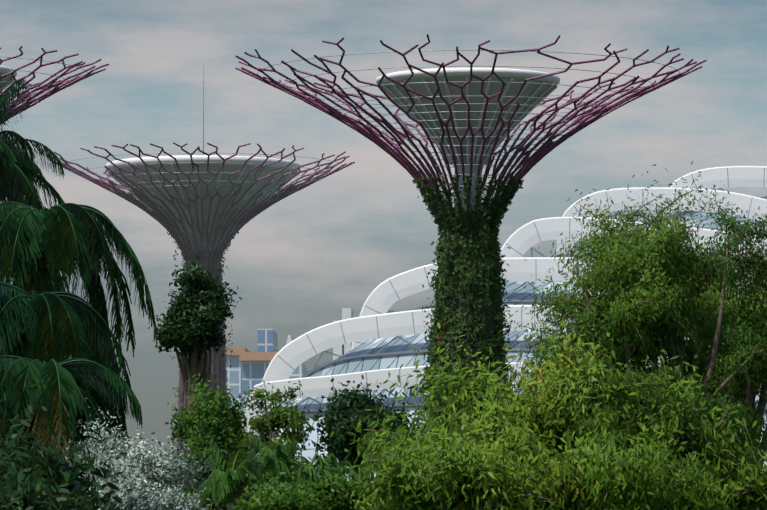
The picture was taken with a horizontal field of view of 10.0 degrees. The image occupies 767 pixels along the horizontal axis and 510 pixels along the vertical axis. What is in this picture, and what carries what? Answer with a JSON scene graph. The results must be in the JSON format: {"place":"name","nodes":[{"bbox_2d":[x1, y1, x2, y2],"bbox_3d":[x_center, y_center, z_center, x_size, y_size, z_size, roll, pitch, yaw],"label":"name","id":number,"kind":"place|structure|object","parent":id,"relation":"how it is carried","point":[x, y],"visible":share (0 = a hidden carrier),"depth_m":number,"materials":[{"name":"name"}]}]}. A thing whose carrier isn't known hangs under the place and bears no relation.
{"place":"outdoors","nodes":[
{"label":"outdoors","id":0,"kind":"place"},
{"bbox_2d":[152,480,196,502],"bbox_3d":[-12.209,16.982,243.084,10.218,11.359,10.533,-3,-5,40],"label":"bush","id":1,"kind":"object","parent":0,"point":[192,495],"depth_m":243.36,"materials":[{"name":"green plant"}]},
{"bbox_2d":[179,495,226,509],"bbox_3d":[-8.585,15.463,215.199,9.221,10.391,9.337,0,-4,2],"label":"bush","id":2,"kind":"object","parent":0,"point":[203,506],"visible":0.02,"depth_m":213.45,"materials":[{"name":"green plant"}]},
{"bbox_2d":[225,308,353,416],"bbox_3d":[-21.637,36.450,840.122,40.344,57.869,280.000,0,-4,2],"label":"city buildings","id":3,"kind":"structure","parent":0,"point":[261,353],"depth_m":901.43,"materials":[{"name":"glass"}]},
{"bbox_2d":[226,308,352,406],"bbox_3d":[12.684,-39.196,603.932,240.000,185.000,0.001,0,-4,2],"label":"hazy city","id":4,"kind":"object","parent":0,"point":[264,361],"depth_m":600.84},
{"bbox_2d":[356,427,395,483],"bbox_3d":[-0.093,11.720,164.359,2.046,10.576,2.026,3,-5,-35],"label":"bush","id":5,"kind":"object","parent":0,"point":[371,457],"visible":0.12,"depth_m":164.20,"materials":[{"name":"green plant"}]},
{"bbox_2d":[0,0,766,483],"label":"sky","id":6,"kind":"structure","parent":0,"point":[319,251],"materials":[{"name":"grey"}]},
{"label":"ground","id":7,"kind":"structure","parent":0,"visible":0},
{"bbox_2d":[0,458,39,509],"bbox_3d":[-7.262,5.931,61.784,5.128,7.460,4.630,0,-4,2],"label":"shrub","id":8,"kind":"object","parent":7,"relation":"on","point":[8,483],"visible":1,"depth_m":61.22,"materials":[{"name":"green plant"}]},
{"bbox_2d":[0,77,64,294],"bbox_3d":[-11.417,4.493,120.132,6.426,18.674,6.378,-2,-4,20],"label":"palm","id":9,"kind":"object","parent":7,"relation":"on","point":[20,170],"visible":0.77,"depth_m":119.78,"materials":[{"name":"green plant"}]},
{"bbox_2d":[0,46,108,124],"bbox_3d":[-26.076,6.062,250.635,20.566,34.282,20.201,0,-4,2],"label":"supertree","id":10,"kind":"object","parent":7,"relation":"on","point":[8,75],"visible":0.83,"depth_m":250.03,"materials":[{"name":"purple metal"}]},
{"bbox_2d":[0,383,121,504],"bbox_3d":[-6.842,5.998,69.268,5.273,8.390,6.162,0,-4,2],"label":"shrub","id":11,"kind":"object","parent":7,"relation":"on","point":[71,466],"visible":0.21,"depth_m":69.91,"materials":[{"name":"green plant"}]},
{"bbox_2d":[0,281,130,446],"bbox_3d":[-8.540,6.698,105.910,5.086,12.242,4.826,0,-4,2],"label":"palm","id":12,"kind":"object","parent":7,"relation":"on","point":[46,327],"visible":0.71,"depth_m":104.96,"materials":[{"name":"green plant"}]},
{"bbox_2d":[0,355,142,459],"bbox_3d":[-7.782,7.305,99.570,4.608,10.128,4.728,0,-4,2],"label":"palm","id":13,"kind":"object","parent":7,"relation":"on","point":[61,391],"visible":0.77,"depth_m":98.65,"materials":[{"name":"green plant"}]},
{"bbox_2d":[0,202,156,360],"bbox_3d":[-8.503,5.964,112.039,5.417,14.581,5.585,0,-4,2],"label":"palm","id":14,"kind":"object","parent":7,"relation":"on","point":[43,247],"visible":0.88,"depth_m":110.96,"materials":[{"name":"green plant"}]},
{"bbox_2d":[0,436,157,509],"bbox_3d":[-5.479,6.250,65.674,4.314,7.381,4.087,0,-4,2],"label":"shrub","id":15,"kind":"object","parent":7,"relation":"on","point":[36,499],"visible":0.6,"depth_m":64.86,"materials":[{"name":"green plant"}]},
{"bbox_2d":[64,398,213,509],"bbox_3d":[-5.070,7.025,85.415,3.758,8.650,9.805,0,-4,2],"label":"silver shrub","id":16,"kind":"object","parent":7,"relation":"on","point":[141,471],"visible":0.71,"depth_m":87.54,"materials":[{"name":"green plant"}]},
{"bbox_2d":[49,64,354,470],"bbox_3d":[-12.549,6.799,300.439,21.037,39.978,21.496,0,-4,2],"label":"supertree","id":17,"kind":"object","parent":7,"relation":"on","point":[207,207],"visible":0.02,"depth_m":298.03,"materials":[{"name":"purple metal"}]},
{"bbox_2d":[148,255,241,490],"bbox_3d":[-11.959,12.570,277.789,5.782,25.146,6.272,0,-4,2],"label":"climbing plants","id":18,"kind":"object","parent":17,"relation":"on","point":[198,313],"visible":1,"depth_m":277.81,"materials":[{"name":"green plant"}]},
{"bbox_2d":[163,369,259,509],"bbox_3d":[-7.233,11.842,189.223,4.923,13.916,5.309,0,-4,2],"label":"tree","id":19,"kind":"object","parent":7,"relation":"on","point":[214,417],"visible":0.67,"depth_m":189.01,"materials":[{"name":"green plant"}]},
{"bbox_2d":[195,439,263,509],"bbox_3d":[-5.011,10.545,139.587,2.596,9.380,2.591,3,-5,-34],"label":"palm","id":20,"kind":"object","parent":7,"relation":"on","point":[224,480],"visible":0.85,"depth_m":139.45,"materials":[{"name":"green plant"}]},
{"bbox_2d":[186,434,281,509],"bbox_3d":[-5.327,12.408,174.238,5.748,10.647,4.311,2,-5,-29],"label":"shrub","id":21,"kind":"object","parent":7,"relation":"on","point":[205,470],"visible":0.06,"depth_m":173.92,"materials":[{"name":"green plant"}]},
{"bbox_2d":[238,435,308,509],"bbox_3d":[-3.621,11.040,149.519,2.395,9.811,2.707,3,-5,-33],"label":"palm","id":22,"kind":"object","parent":7,"relation":"on","point":[278,463],"visible":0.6,"depth_m":149.23,"materials":[{"name":"green plant"}]},
{"bbox_2d":[232,379,316,462],"bbox_3d":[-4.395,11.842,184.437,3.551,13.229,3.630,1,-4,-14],"label":"tree","id":23,"kind":"object","parent":7,"relation":"on","point":[263,426],"visible":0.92,"depth_m":184.75,"materials":[{"name":"green plant"}]},
{"bbox_2d":[243,460,306,500],"bbox_3d":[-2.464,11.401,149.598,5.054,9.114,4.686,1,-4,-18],"label":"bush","id":24,"kind":"object","parent":7,"relation":"on","point":[293,473],"visible":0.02,"depth_m":148.77,"materials":[{"name":"green plant"}]},
{"bbox_2d":[220,448,375,509],"bbox_3d":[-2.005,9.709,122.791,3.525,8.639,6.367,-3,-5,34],"label":"bush","id":25,"kind":"object","parent":7,"relation":"on","point":[329,495],"visible":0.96,"depth_m":122.37,"materials":[{"name":"green plant"}]},
{"bbox_2d":[290,453,354,498],"bbox_3d":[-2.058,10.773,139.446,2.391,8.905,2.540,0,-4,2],"label":"palm","id":26,"kind":"object","parent":7,"relation":"on","point":[302,475],"visible":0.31,"depth_m":139.18,"materials":[{"name":"green plant"}]},
{"bbox_2d":[302,375,433,489],"bbox_3d":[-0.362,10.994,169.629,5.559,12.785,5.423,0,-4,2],"label":"tree","id":27,"kind":"object","parent":7,"relation":"on","point":[346,410],"visible":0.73,"depth_m":169.36,"materials":[{"name":"green plant"}]},
{"bbox_2d":[353,474,387,509],"bbox_3d":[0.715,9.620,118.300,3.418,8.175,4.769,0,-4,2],"label":"bush","id":28,"kind":"object","parent":7,"relation":"on","point":[364,506],"depth_m":117.61,"materials":[{"name":"green plant"}]},
{"bbox_2d":[344,407,591,509],"bbox_3d":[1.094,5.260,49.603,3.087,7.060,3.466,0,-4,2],"label":"bush","id":29,"kind":"object","parent":7,"relation":"on","point":[456,475],"visible":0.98,"depth_m":49.41,"materials":[{"name":"green plant"}]},
{"bbox_2d":[235,34,706,432],"bbox_3d":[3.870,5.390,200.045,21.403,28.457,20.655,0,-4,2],"label":"supertree","id":30,"kind":"object","parent":7,"relation":"on","point":[468,120],"visible":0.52,"depth_m":198.70,"materials":[{"name":"purple metal"}]},
{"bbox_2d":[242,166,766,482],"bbox_3d":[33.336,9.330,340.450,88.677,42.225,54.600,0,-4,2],"label":"building","id":31,"kind":"structure","parent":7,"relation":"on","point":[376,335],"depth_m":334.75,"materials":[{"name":"white glass"}]},
{"bbox_2d":[316,314,766,509],"bbox_3d":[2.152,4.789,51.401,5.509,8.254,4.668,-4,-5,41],"label":"bush","id":32,"kind":"object","parent":7,"relation":"on","point":[611,460],"visible":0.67,"depth_m":51.46,"materials":[{"name":"green plant"}]},
{"bbox_2d":[497,247,666,405],"bbox_3d":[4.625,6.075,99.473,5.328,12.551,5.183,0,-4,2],"label":"tree","id":33,"kind":"object","parent":7,"relation":"on","point":[536,358],"visible":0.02,"depth_m":99.48,"materials":[{"name":"green plant"}]},
{"bbox_2d":[499,161,766,468],"bbox_3d":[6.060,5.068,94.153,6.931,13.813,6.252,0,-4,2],"label":"tall tree","id":34,"kind":"object","parent":7,"relation":"on","point":[644,299],"visible":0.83,"depth_m":93.94,"materials":[{"name":"green plant"}]},
{"bbox_2d":[643,191,766,509],"bbox_3d":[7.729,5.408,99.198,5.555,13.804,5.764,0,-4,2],"label":"tree","id":35,"kind":"object","parent":7,"relation":"on","point":[732,303],"visible":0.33,"depth_m":98.78,"materials":[{"name":"green plant"}]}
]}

